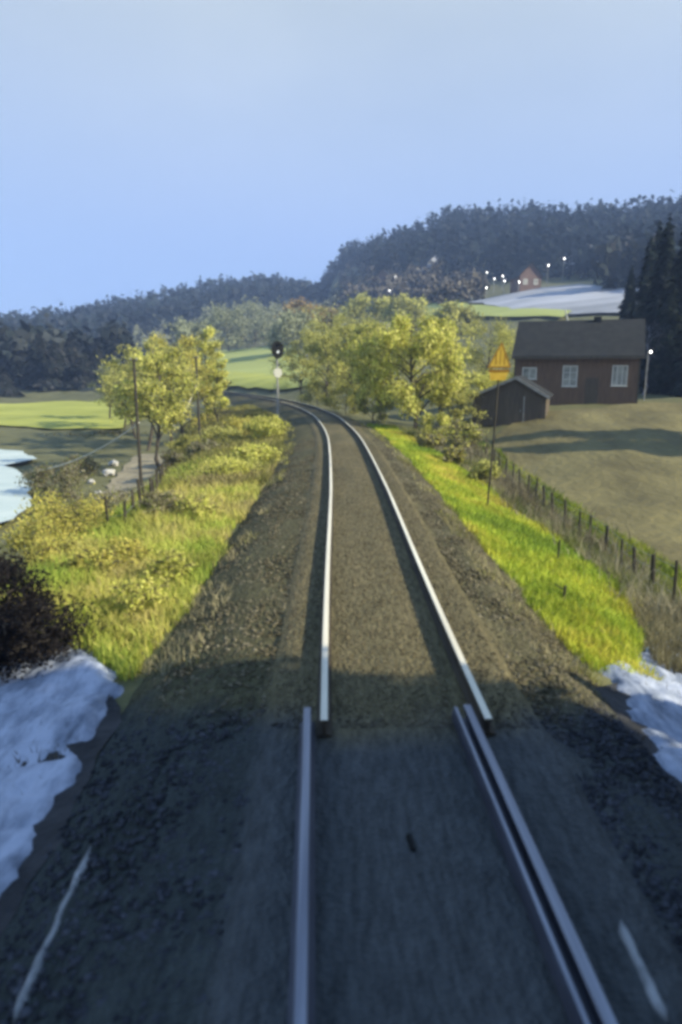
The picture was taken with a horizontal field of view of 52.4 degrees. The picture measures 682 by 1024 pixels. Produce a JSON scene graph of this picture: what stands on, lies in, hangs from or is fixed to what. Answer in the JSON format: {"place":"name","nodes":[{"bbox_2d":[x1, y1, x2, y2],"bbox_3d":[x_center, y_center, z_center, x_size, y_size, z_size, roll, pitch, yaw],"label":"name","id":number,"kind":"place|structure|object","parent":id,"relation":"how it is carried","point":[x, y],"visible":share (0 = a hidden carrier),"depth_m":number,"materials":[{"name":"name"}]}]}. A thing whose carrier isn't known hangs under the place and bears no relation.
{"place":"outdoors","nodes":[
{"label":"outdoors","id":0,"kind":"place"},
{"bbox_2d":[0,449,36,521],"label":"water","id":1,"kind":"structure","parent":0,"point":[10,501],"depth_m":38.16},
{"bbox_2d":[0,643,120,935],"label":"soil","id":2,"kind":"structure","parent":0,"point":[50,824],"depth_m":6.38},
{"bbox_2d":[0,396,157,428],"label":"meadow","id":3,"kind":"structure","parent":0,"point":[67,414],"depth_m":88.73,"materials":[{"name":"green plant"}]},
{"bbox_2d":[95,454,163,505],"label":"path","id":4,"kind":"structure","parent":0,"point":[127,476],"depth_m":43.92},
{"bbox_2d":[0,456,270,680],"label":"grass","id":5,"kind":"structure","parent":0,"point":[197,535],"depth_m":14.12,"materials":[{"name":"plant"}]},
{"bbox_2d":[207,371,289,388],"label":"meadow","id":6,"kind":"structure","parent":0,"point":[261,380],"depth_m":114.65,"materials":[{"name":"green plant"}]},
{"bbox_2d":[202,347,321,389],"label":"meadow","id":7,"kind":"structure","parent":0,"point":[251,360],"depth_m":153.39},
{"bbox_2d":[0,236,681,757],"bbox_3d":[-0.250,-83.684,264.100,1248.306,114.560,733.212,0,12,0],"label":"ground","id":8,"kind":"structure","parent":0,"point":[50,448],"depth_m":64.43,"materials":[{"name":"plant"}]},
{"bbox_2d":[0,372,24,397],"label":"spruce tree","id":9,"kind":"object","parent":8,"relation":"on","point":[8,388],"visible":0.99,"depth_m":124.94,"materials":[{"name":"green plant"}]},
{"bbox_2d":[15,330,49,390],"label":"spruce tree","id":10,"kind":"object","parent":8,"relation":"on","point":[39,351],"visible":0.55,"depth_m":135.12,"materials":[{"name":"green plant"}]},
{"bbox_2d":[0,543,65,618],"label":"shrub","id":11,"kind":"object","parent":8,"relation":"on","point":[5,563],"visible":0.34,"depth_m":11.14,"materials":[{"name":"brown plant"}]},
{"bbox_2d":[0,557,90,673],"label":"shrub","id":12,"kind":"object","parent":8,"relation":"on","point":[32,610],"visible":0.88,"depth_m":9.90,"materials":[{"name":"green plant"}]},
{"bbox_2d":[0,503,91,561],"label":"shrub","id":13,"kind":"object","parent":8,"relation":"on","point":[18,540],"visible":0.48,"depth_m":17.76,"materials":[{"name":"green plant"}]},
{"bbox_2d":[30,341,74,390],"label":"spruce tree","id":14,"kind":"object","parent":8,"relation":"on","point":[57,373],"visible":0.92,"depth_m":131.45,"materials":[{"name":"green plant"}]},
{"bbox_2d":[15,461,94,499],"bbox_3d":[-15.227,-1.609,36.735,3.790,2.250,3.827,0,12,0],"label":"shrub","id":15,"kind":"object","parent":8,"relation":"on","point":[40,477],"visible":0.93,"depth_m":36.10,"materials":[{"name":"green plant"}]},
{"bbox_2d":[13,532,98,570],"bbox_3d":[-6.558,1.098,15.993,1.852,1.292,1.853,-7,14,-30],"label":"shrub","id":16,"kind":"object","parent":8,"relation":"on","point":[44,547],"visible":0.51,"depth_m":15.90,"materials":[{"name":"green plant"}]},
{"bbox_2d":[0,644,123,894],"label":"snow","id":17,"kind":"structure","parent":8,"relation":"on","point":[74,692],"depth_m":7.88,"materials":[{"name":"snow"}]},
{"bbox_2d":[3,482,120,554],"bbox_3d":[-7.575,0.461,19.529,3.802,2.420,3.550,11,16,41],"label":"shrub","id":18,"kind":"object","parent":8,"relation":"on","point":[45,511],"visible":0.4,"depth_m":19.23,"materials":[{"name":"green plant"}]},
{"bbox_2d":[0,591,134,682],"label":"shrub","id":19,"kind":"object","parent":8,"relation":"on","point":[70,637],"visible":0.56,"depth_m":9.99,"materials":[{"name":"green plant"}]},
{"bbox_2d":[0,313,137,387],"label":"forest","id":20,"kind":"object","parent":8,"relation":"on","point":[15,345],"visible":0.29,"depth_m":146.37,"materials":[{"name":"plant"}]},
{"bbox_2d":[64,351,102,390],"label":"spruce tree","id":21,"kind":"object","parent":8,"relation":"on","point":[83,374],"visible":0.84,"depth_m":129.79,"materials":[{"name":"green plant"}]},
{"bbox_2d":[62,454,109,475],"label":"shrub","id":22,"kind":"object","parent":8,"relation":"on","point":[87,463],"visible":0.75,"depth_m":44.25,"materials":[{"name":"green plant"}]},
{"bbox_2d":[52,540,123,585],"bbox_3d":[-4.875,1.197,14.050,1.368,1.229,1.502,10,15,39],"label":"shrub","id":23,"kind":"object","parent":8,"relation":"on","point":[78,560],"visible":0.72,"depth_m":13.96,"materials":[{"name":"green plant"}]},
{"bbox_2d":[53,484,136,526],"bbox_3d":[-7.754,0.190,21.443,3.063,2.082,3.461,0,12,0],"label":"shrub","id":24,"kind":"object","parent":8,"relation":"on","point":[116,493],"visible":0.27,"depth_m":21.30,"materials":[{"name":"green plant"}]},
{"bbox_2d":[94,352,147,428],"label":"deciduous tree","id":25,"kind":"object","parent":8,"relation":"on","point":[115,374],"visible":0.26,"depth_m":72.39,"materials":[{"name":"green plant"}]},
{"bbox_2d":[97,363,145,438],"bbox_3d":[-20.101,-10.237,64.832,4.013,7.376,4.859,8,14,34],"label":"deciduous tree","id":26,"kind":"object","parent":8,"relation":"on","point":[122,373],"visible":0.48,"depth_m":64.45,"materials":[{"name":"green plant"}]},
{"bbox_2d":[96,535,156,566],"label":"shrub","id":27,"kind":"object","parent":8,"relation":"on","point":[119,543],"visible":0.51,"depth_m":14.91,"materials":[{"name":"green plant"}]},
{"bbox_2d":[104,464,166,526],"bbox_3d":[-6.484,-0.676,23.639,0.755,1.943,10.302,-1,12,-5],"label":"wire fence","id":28,"kind":"object","parent":8,"relation":"on","point":[151,482],"visible":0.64,"depth_m":20.34,"materials":[{"name":"brown wood"}]},
{"bbox_2d":[130,357,142,485],"bbox_3d":[-9.495,-3.662,32.436,0.348,6.966,0.165,0,12,0],"label":"utility pole","id":29,"kind":"object","parent":8,"relation":"on","point":[133,360],"visible":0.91,"depth_m":32.27,"materials":[{"name":"brown wood"}]},
{"bbox_2d":[109,570,170,620],"bbox_3d":[-3.397,1.613,11.736,1.019,1.109,1.079,-3,12,-13],"label":"shrub","id":30,"kind":"object","parent":8,"relation":"on","point":[145,588],"visible":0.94,"depth_m":11.64,"materials":[{"name":"green plant"}]},
{"bbox_2d":[96,338,186,450],"bbox_3d":[-15.883,-9.604,57.406,6.526,9.691,6.550,5,13,21],"label":"deciduous tree","id":31,"kind":"object","parent":8,"relation":"on","point":[135,349],"visible":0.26,"depth_m":56.26,"materials":[{"name":"green plant"}]},
{"bbox_2d":[106,343,205,469],"bbox_3d":[-11.533,-6.334,43.578,6.704,8.401,5.876,0,12,0],"label":"deciduous tree","id":32,"kind":"object","parent":8,"relation":"on","point":[148,409],"visible":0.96,"depth_m":42.91,"materials":[{"name":"green plant"}]},
{"bbox_2d":[135,489,182,517],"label":"shrub","id":33,"kind":"object","parent":8,"relation":"on","point":[159,500],"visible":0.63,"depth_m":19.63,"materials":[{"name":"green plant"}]},
{"bbox_2d":[0,271,331,342],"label":"forest","id":34,"kind":"object","parent":8,"relation":"on","point":[185,302],"visible":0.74,"depth_m":364.63,"materials":[{"name":"plant"}]},
{"bbox_2d":[143,544,198,584],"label":"shrub","id":35,"kind":"object","parent":8,"relation":"on","point":[172,556],"visible":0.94,"depth_m":13.31,"materials":[{"name":"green plant"}]},
{"bbox_2d":[139,356,204,454],"bbox_3d":[-12.805,-7.744,51.681,5.287,7.668,4.704,5,13,21],"label":"deciduous tree","id":36,"kind":"object","parent":8,"relation":"on","point":[165,381],"visible":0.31,"depth_m":51.01,"materials":[{"name":"green plant"}]},
{"bbox_2d":[136,331,219,436],"bbox_3d":[-13.802,-10.455,59.469,7.295,9.861,8.134,0,12,0],"label":"deciduous tree","id":37,"kind":"object","parent":8,"relation":"on","point":[185,342],"visible":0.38,"depth_m":58.59,"materials":[{"name":"green plant"}]},
{"bbox_2d":[163,433,203,453],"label":"shrub","id":38,"kind":"object","parent":8,"relation":"on","point":[179,446],"visible":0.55,"depth_m":45.69,"materials":[{"name":"green plant"}]},
{"bbox_2d":[94,403,287,520],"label":"grass","id":39,"kind":"structure","parent":8,"relation":"on","point":[246,410],"depth_m":34.06,"materials":[{"name":"plant"}]},
{"bbox_2d":[165,316,223,361],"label":"deciduous tree","id":40,"kind":"object","parent":8,"relation":"on","point":[183,328],"visible":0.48,"depth_m":167.61,"materials":[{"name":"green plant"}]},
{"bbox_2d":[173,489,221,519],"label":"shrub","id":41,"kind":"object","parent":8,"relation":"on","point":[188,499],"visible":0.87,"depth_m":19.19,"materials":[{"name":"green plant"}]},
{"bbox_2d":[185,439,228,458],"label":"shrub","id":42,"kind":"object","parent":8,"relation":"on","point":[194,447],"visible":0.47,"depth_m":35.65,"materials":[{"name":"green plant"}]},
{"bbox_2d":[189,325,226,419],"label":"deciduous tree","id":43,"kind":"object","parent":8,"relation":"on","point":[209,331],"visible":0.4,"depth_m":64.44,"materials":[{"name":"green plant"}]},
{"bbox_2d":[201,358,230,421],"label":"deciduous tree","id":44,"kind":"object","parent":8,"relation":"on","point":[211,397],"visible":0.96,"depth_m":58.99,"materials":[{"name":"green plant"}]},
{"bbox_2d":[197,423,242,441],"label":"shrub","id":45,"kind":"object","parent":8,"relation":"on","point":[212,433],"visible":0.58,"depth_m":41.49,"materials":[{"name":"green plant"}]},
{"bbox_2d":[190,452,263,476],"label":"shrub","id":46,"kind":"object","parent":8,"relation":"on","point":[228,466],"visible":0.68,"depth_m":25.93,"materials":[{"name":"green plant"}]},
{"bbox_2d":[198,300,259,350],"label":"deciduous tree","id":47,"kind":"object","parent":8,"relation":"on","point":[238,326],"visible":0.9,"depth_m":202.91,"materials":[{"name":"green plant"}]},
{"bbox_2d":[120,282,343,354],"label":"forest","id":48,"kind":"object","parent":8,"relation":"on","point":[138,337],"visible":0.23,"depth_m":292.25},
{"bbox_2d":[225,442,282,460],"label":"shrub","id":49,"kind":"object","parent":8,"relation":"on","point":[254,450],"visible":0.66,"depth_m":29.88,"materials":[{"name":"green plant"}]},
{"bbox_2d":[223,295,285,344],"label":"deciduous tree","id":50,"kind":"object","parent":8,"relation":"on","point":[262,318],"visible":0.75,"depth_m":224.78,"materials":[{"name":"green plant"}]},
{"bbox_2d":[242,412,294,439],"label":"shrub","id":51,"kind":"object","parent":8,"relation":"on","point":[263,425],"visible":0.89,"depth_m":39.48,"materials":[{"name":"green plant"}]},
{"bbox_2d":[271,341,283,425],"bbox_3d":[-4.100,-8.028,45.221,0.840,6.081,0.514,-6,13,-27],"label":"railway signal","id":52,"kind":"object","parent":8,"relation":"on","point":[277,349],"visible":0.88,"depth_m":44.90,"materials":[{"name":"black paint"}]},
{"bbox_2d":[258,305,319,352],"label":"deciduous tree","id":53,"kind":"object","parent":8,"relation":"on","point":[288,324],"visible":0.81,"depth_m":157.41,"materials":[{"name":"green plant"}]},
{"bbox_2d":[264,334,327,400],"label":"deciduous tree","id":54,"kind":"object","parent":8,"relation":"on","point":[299,379],"visible":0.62,"depth_m":85.49,"materials":[{"name":"green plant"}]},
{"bbox_2d":[294,378,339,404],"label":"shrub","id":55,"kind":"object","parent":8,"relation":"on","point":[316,392],"visible":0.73,"depth_m":74.14,"materials":[{"name":"green plant"}]},
{"bbox_2d":[298,303,342,334],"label":"deciduous tree","id":56,"kind":"object","parent":8,"relation":"on","point":[323,315],"visible":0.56,"depth_m":180.44,"materials":[{"name":"green plant"}]},
{"bbox_2d":[288,325,358,405],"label":"deciduous tree","id":57,"kind":"object","parent":8,"relation":"on","point":[310,365],"visible":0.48,"depth_m":71.64,"materials":[{"name":"green plant"}]},
{"bbox_2d":[304,311,369,382],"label":"deciduous tree","id":58,"kind":"object","parent":8,"relation":"on","point":[318,326],"visible":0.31,"depth_m":84.37,"materials":[{"name":"green plant"}]},
{"bbox_2d":[0,387,681,1023],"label":"ballast","id":59,"kind":"structure","parent":8,"relation":"on","point":[434,927],"depth_m":5.42,"materials":[{"name":"gravel"}]},
{"bbox_2d":[12,845,90,1023],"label":"snow","id":60,"kind":"structure","parent":59,"relation":"on","point":[24,995],"depth_m":4.56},
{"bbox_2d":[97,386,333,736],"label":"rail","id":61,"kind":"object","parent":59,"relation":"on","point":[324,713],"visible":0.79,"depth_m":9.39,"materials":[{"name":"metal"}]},
{"bbox_2d":[287,707,314,1023],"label":"rail","id":62,"kind":"object","parent":59,"relation":"on","point":[301,1000],"visible":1,"depth_m":4.52,"materials":[{"name":"metal"}]},
{"bbox_2d":[221,391,495,734],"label":"rail","id":63,"kind":"object","parent":59,"relation":"on","point":[470,690],"visible":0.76,"depth_m":9.58,"materials":[{"name":"metal"}]},
{"bbox_2d":[132,423,612,687],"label":"grass","id":64,"kind":"structure","parent":59,"relation":"on","point":[467,530],"depth_m":11.96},
{"bbox_2d":[270,444,539,728],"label":"gravel","id":65,"kind":"structure","parent":59,"relation":"on","point":[401,707],"depth_m":9.01,"materials":[{"name":"gravel"}]},
{"bbox_2d":[452,707,589,1023],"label":"check rail","id":66,"kind":"object","parent":59,"relation":"on","point":[569,996],"visible":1,"depth_m":4.52,"materials":[{"name":"metal"}]},
{"bbox_2d":[462,704,617,1023],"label":"rail","id":67,"kind":"object","parent":59,"relation":"on","point":[593,999],"visible":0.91,"depth_m":4.51,"materials":[{"name":"metal"}]},
{"bbox_2d":[618,920,667,1022],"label":"snow","id":68,"kind":"structure","parent":59,"relation":"on","point":[659,1006],"depth_m":3.99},
{"bbox_2d":[3,611,681,819],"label":"grass","id":69,"kind":"structure","parent":8,"relation":"on","point":[545,643],"depth_m":9.19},
{"bbox_2d":[319,380,371,413],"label":"shrub","id":70,"kind":"object","parent":8,"relation":"on","point":[339,390],"visible":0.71,"depth_m":59.09,"materials":[{"name":"green plant"}]},
{"bbox_2d":[305,319,389,413],"bbox_3d":[0.783,-12.569,60.528,8.248,8.502,7.214,-8,14,-34],"label":"deciduous tree","id":71,"kind":"object","parent":8,"relation":"on","point":[338,367],"visible":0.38,"depth_m":58.66,"materials":[{"name":"green plant"}]},
{"bbox_2d":[333,291,391,330],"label":"deciduous tree","id":72,"kind":"object","parent":8,"relation":"on","point":[354,307],"visible":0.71,"depth_m":171.40,"materials":[{"name":"green plant"}]},
{"bbox_2d":[345,384,399,423],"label":"shrub","id":73,"kind":"object","parent":8,"relation":"on","point":[365,409],"visible":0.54,"depth_m":48.16,"materials":[{"name":"green plant"}]},
{"bbox_2d":[331,318,432,414],"bbox_3d":[3.274,-10.833,53.200,7.770,8.036,7.045,-2,12,-10],"label":"deciduous tree","id":74,"kind":"object","parent":8,"relation":"on","point":[376,326],"visible":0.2,"depth_m":53.19,"materials":[{"name":"green plant"}]},
{"bbox_2d":[376,292,434,329],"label":"deciduous tree","id":75,"kind":"object","parent":8,"relation":"on","point":[405,305],"visible":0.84,"depth_m":161.89,"materials":[{"name":"green plant"}]},
{"bbox_2d":[339,311,475,428],"bbox_3d":[4.095,-8.734,44.022,8.874,7.925,8.564,0,12,0],"label":"deciduous tree","id":76,"kind":"object","parent":8,"relation":"on","point":[424,343],"visible":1,"depth_m":42.97,"materials":[{"name":"green plant"}]},
{"bbox_2d":[336,256,490,305],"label":"forest","id":77,"kind":"object","parent":8,"relation":"on","point":[433,286],"visible":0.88,"depth_m":258.61,"materials":[{"name":"plant"}]},
{"bbox_2d":[414,411,454,439],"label":"shrub","id":78,"kind":"object","parent":8,"relation":"on","point":[442,419],"visible":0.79,"depth_m":40.58,"materials":[{"name":"green plant"}]},
{"bbox_2d":[439,444,467,465],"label":"shrub","id":79,"kind":"object","parent":8,"relation":"on","point":[451,452],"visible":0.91,"depth_m":32.89,"materials":[{"name":"green plant"}]},
{"bbox_2d":[425,298,483,334],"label":"deciduous tree","id":80,"kind":"object","parent":8,"relation":"on","point":[452,310],"visible":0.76,"depth_m":143.30,"materials":[{"name":"green plant"}]},
{"bbox_2d":[426,383,487,428],"bbox_3d":[7.569,-6.747,45.330,4.133,3.342,3.709,0,12,0],"label":"shrub","id":81,"kind":"object","parent":8,"relation":"on","point":[458,412],"visible":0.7,"depth_m":44.77,"materials":[{"name":"green plant"}]},
{"bbox_2d":[437,417,488,449],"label":"shrub","id":82,"kind":"object","parent":8,"relation":"on","point":[474,434],"visible":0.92,"depth_m":37.83,"materials":[{"name":"green plant"}]},
{"bbox_2d":[448,369,511,409],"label":"shrub","id":83,"kind":"object","parent":8,"relation":"on","point":[479,379],"visible":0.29,"depth_m":47.97,"materials":[{"name":"green plant"}]},
{"bbox_2d":[457,315,515,384],"bbox_3d":[13.860,-14.449,64.413,8.473,8.274,7.433,7,14,30],"label":"shrub","id":84,"kind":"object","parent":8,"relation":"on","point":[477,352],"visible":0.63,"depth_m":63.42,"materials":[{"name":"green plant"}]},
{"bbox_2d":[467,459,505,480],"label":"shrub","id":85,"kind":"object","parent":8,"relation":"on","point":[477,471],"visible":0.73,"depth_m":28.93,"materials":[{"name":"green plant"}]},
{"bbox_2d":[487,342,510,505],"bbox_3d":[4.902,-2.527,21.930,0.722,5.545,0.092,0,12,0],"label":"warning sign","id":86,"kind":"object","parent":8,"relation":"on","point":[500,359],"visible":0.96,"depth_m":21.52,"materials":[{"name":"yellow metal"}]},
{"bbox_2d":[319,189,681,285],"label":"forest","id":87,"kind":"object","parent":8,"relation":"on","point":[500,243],"visible":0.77,"depth_m":295.31,"materials":[{"name":"plant"}]},
{"bbox_2d":[508,262,543,293],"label":"house","id":88,"kind":"structure","parent":8,"relation":"on","point":[528,276],"depth_m":191.91,"materials":[{"name":"tile"}]},
{"bbox_2d":[432,421,681,626],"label":"grass","id":89,"kind":"structure","parent":8,"relation":"on","point":[485,452],"depth_m":22.02,"materials":[{"name":"plant"}]},
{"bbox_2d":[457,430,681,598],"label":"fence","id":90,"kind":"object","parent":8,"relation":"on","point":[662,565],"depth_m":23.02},
{"bbox_2d":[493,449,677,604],"bbox_3d":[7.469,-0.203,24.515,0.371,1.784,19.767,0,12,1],"label":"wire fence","id":91,"kind":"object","parent":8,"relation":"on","point":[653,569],"visible":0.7,"depth_m":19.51,"materials":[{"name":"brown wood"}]},
{"bbox_2d":[617,265,636,318],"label":"spruce tree","id":92,"kind":"object","parent":8,"relation":"on","point":[630,292],"visible":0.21,"depth_m":91.67,"materials":[{"name":"green plant"}]},
{"bbox_2d":[590,217,681,288],"bbox_3d":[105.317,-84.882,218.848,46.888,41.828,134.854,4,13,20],"label":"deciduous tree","id":93,"kind":"object","parent":8,"relation":"on","point":[608,267],"visible":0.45,"depth_m":171.86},
{"bbox_2d":[598,638,681,781],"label":"snow","id":94,"kind":"structure","parent":8,"relation":"on","point":[655,705],"depth_m":8.44,"materials":[{"name":"snow"}]},
{"bbox_2d":[626,235,656,320],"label":"spruce tree","id":95,"kind":"object","parent":8,"relation":"on","point":[645,282],"visible":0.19,"depth_m":79.82,"materials":[{"name":"green plant"}]},
{"bbox_2d":[637,213,678,383],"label":"spruce tree","id":96,"kind":"object","parent":8,"relation":"on","point":[661,273],"visible":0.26,"depth_m":70.16,"materials":[{"name":"green plant"}]},
{"bbox_2d":[639,276,681,394],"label":"spruce tree","id":97,"kind":"object","parent":8,"relation":"on","point":[670,320],"visible":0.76,"depth_m":63.24,"materials":[{"name":"green plant"}]},
{"bbox_2d":[642,233,681,372],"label":"spruce tree","id":98,"kind":"object","parent":8,"relation":"on","point":[678,274],"visible":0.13,"depth_m":66.66,"materials":[{"name":"green plant"}]},
{"bbox_2d":[662,328,681,396],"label":"spruce tree","id":99,"kind":"object","parent":8,"relation":"on","point":[673,371],"visible":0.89,"depth_m":60.85,"materials":[{"name":"green plant"}]},
{"bbox_2d":[0,0,681,318],"label":"sky","id":100,"kind":"structure","parent":0,"point":[145,145],"materials":[{"name":"blue"}]},
{"bbox_2d":[421,301,571,318],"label":"meadow","id":101,"kind":"structure","parent":0,"point":[487,310],"depth_m":158.34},
{"bbox_2d":[367,423,681,680],"bbox_3d":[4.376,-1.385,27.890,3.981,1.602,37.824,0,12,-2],"label":"grass","id":102,"kind":"structure","parent":0,"point":[465,497],"depth_m":15.08,"materials":[{"name":"plant"}]},
{"bbox_2d":[470,284,639,313],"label":"snow field","id":103,"kind":"structure","parent":0,"point":[579,298],"depth_m":166.98,"materials":[{"name":"snow"}]},
{"bbox_2d":[494,403,681,583],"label":"field","id":104,"kind":"structure","parent":0,"point":[620,465],"depth_m":33.78,"materials":[{"name":"plant"}]},
{"bbox_2d":[469,376,553,426],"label":"shed","id":105,"kind":"structure","parent":104,"relation":"on","point":[522,398],"depth_m":44.57,"materials":[{"name":"wood"}]},
{"bbox_2d":[502,397,522,425],"bbox_3d":[11.041,-6.419,44.613,1.250,1.950,0.063,4,12,19],"label":"door","id":106,"kind":"structure","parent":105,"relation":"in","point":[512,406],"depth_m":44.60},
{"bbox_2d":[511,316,645,404],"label":"red house","id":107,"kind":"structure","parent":104,"relation":"on","point":[596,360],"depth_m":51.14,"materials":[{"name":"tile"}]},
{"bbox_2d":[584,378,598,403],"bbox_3d":[18.348,-8.801,50.817,0.900,2.000,0.036,4,12,20],"label":"door","id":108,"kind":"structure","parent":107,"relation":"in","point":[591,384],"depth_m":50.79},
{"bbox_2d":[610,365,627,386],"bbox_3d":[20.076,-9.798,49.958,1.170,1.505,0.140,4,12,20],"label":"window","id":109,"kind":"structure","parent":107,"relation":"in","point":[619,372],"depth_m":49.95,"materials":[{"name":"glass"}]},
{"bbox_2d":[595,682,681,792],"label":"soil","id":110,"kind":"structure","parent":0,"point":[616,699],"depth_m":7.93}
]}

